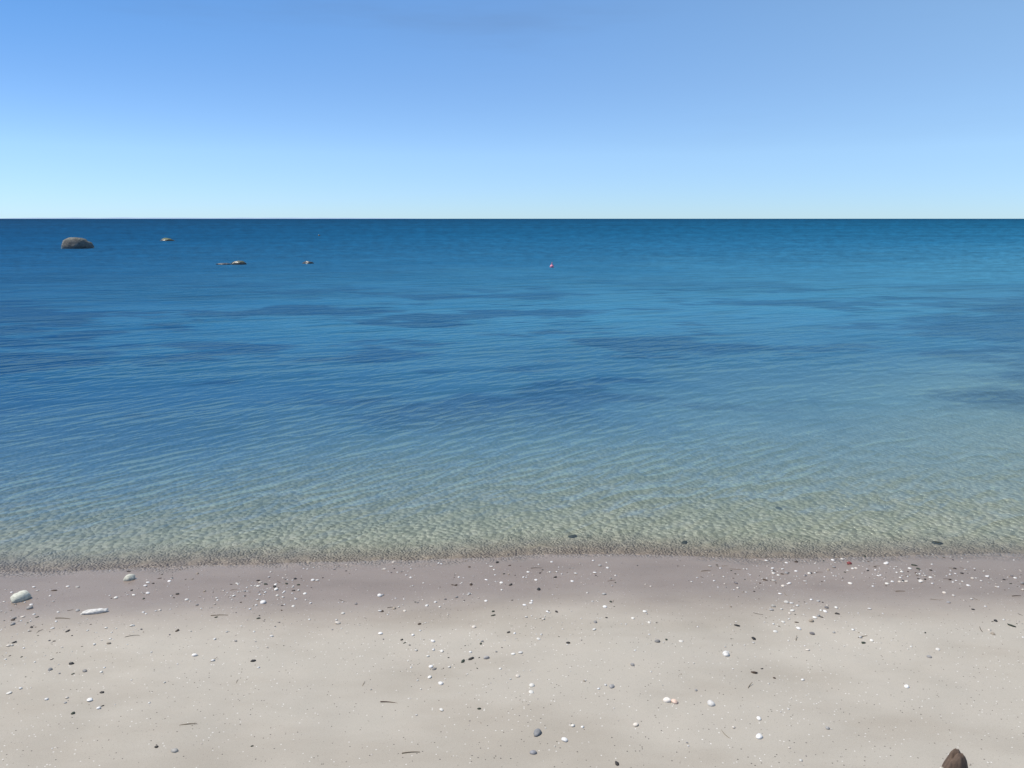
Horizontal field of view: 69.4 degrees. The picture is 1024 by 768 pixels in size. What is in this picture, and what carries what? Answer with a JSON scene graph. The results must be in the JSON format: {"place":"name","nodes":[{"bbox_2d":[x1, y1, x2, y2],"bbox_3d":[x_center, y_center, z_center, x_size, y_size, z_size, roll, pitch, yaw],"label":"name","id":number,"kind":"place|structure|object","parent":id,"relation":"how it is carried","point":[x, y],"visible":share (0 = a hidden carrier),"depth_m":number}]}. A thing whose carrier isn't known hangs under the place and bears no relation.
{"place":"outdoors","nodes":[
{"label":"outdoors","id":0,"kind":"place"},
{"bbox_2d":[0,217,415,218],"bbox_3d":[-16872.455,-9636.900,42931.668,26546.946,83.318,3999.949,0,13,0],"label":"shore","id":1,"kind":"structure","parent":0,"point":[201,218],"depth_m":43059.39},
{"bbox_2d":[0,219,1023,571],"bbox_3d":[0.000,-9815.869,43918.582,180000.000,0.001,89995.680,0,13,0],"label":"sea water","id":2,"kind":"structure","parent":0,"point":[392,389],"depth_m":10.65},
{"bbox_2d":[61,237,93,248],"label":"sea rock","id":3,"kind":"object","parent":2,"relation":"in","point":[74,243],"visible":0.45,"depth_m":60.30},
{"bbox_2d":[160,238,174,240],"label":"rock","id":4,"kind":"object","parent":2,"relation":"in","point":[166,239],"visible":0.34,"depth_m":81.30},
{"bbox_2d":[216,260,246,264],"bbox_3d":[-15.048,-6.265,39.742,1.660,0.726,0.627,0,13,0],"label":"sea rock","id":5,"kind":"object","parent":2,"relation":"in","point":[238,262],"visible":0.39,"depth_m":39.51},
{"bbox_2d":[0,553,1023,767],"bbox_3d":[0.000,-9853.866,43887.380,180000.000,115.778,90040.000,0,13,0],"label":"beach ground","id":6,"kind":"structure","parent":0,"point":[301,702],"depth_m":3.62},
{"bbox_2d":[0,554,1023,761],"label":"shell fragments","id":7,"kind":"object","parent":6,"relation":"on","point":[519,652],"visible":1,"depth_m":4.38},
{"bbox_2d":[1,557,1023,765],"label":"beach pebbles","id":8,"kind":"object","parent":6,"relation":"on","point":[20,596],"visible":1,"depth_m":4.33},
{"bbox_2d":[9,541,1020,765],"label":"pebbles","id":9,"kind":"object","parent":6,"relation":"on","point":[462,661],"visible":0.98,"depth_m":4.25},
{"bbox_2d":[38,565,1022,753],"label":"twigs and reed stalks","id":10,"kind":"object","parent":6,"relation":"on","point":[610,580],"visible":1,"depth_m":3.98},
{"bbox_2d":[940,748,967,767],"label":"rock","id":11,"kind":"object","parent":6,"relation":"on","point":[955,758],"visible":1,"depth_m":2.52},
{"bbox_2d":[0,0,1023,218],"label":"sky","id":12,"kind":"structure","parent":0,"point":[418,109]}
]}

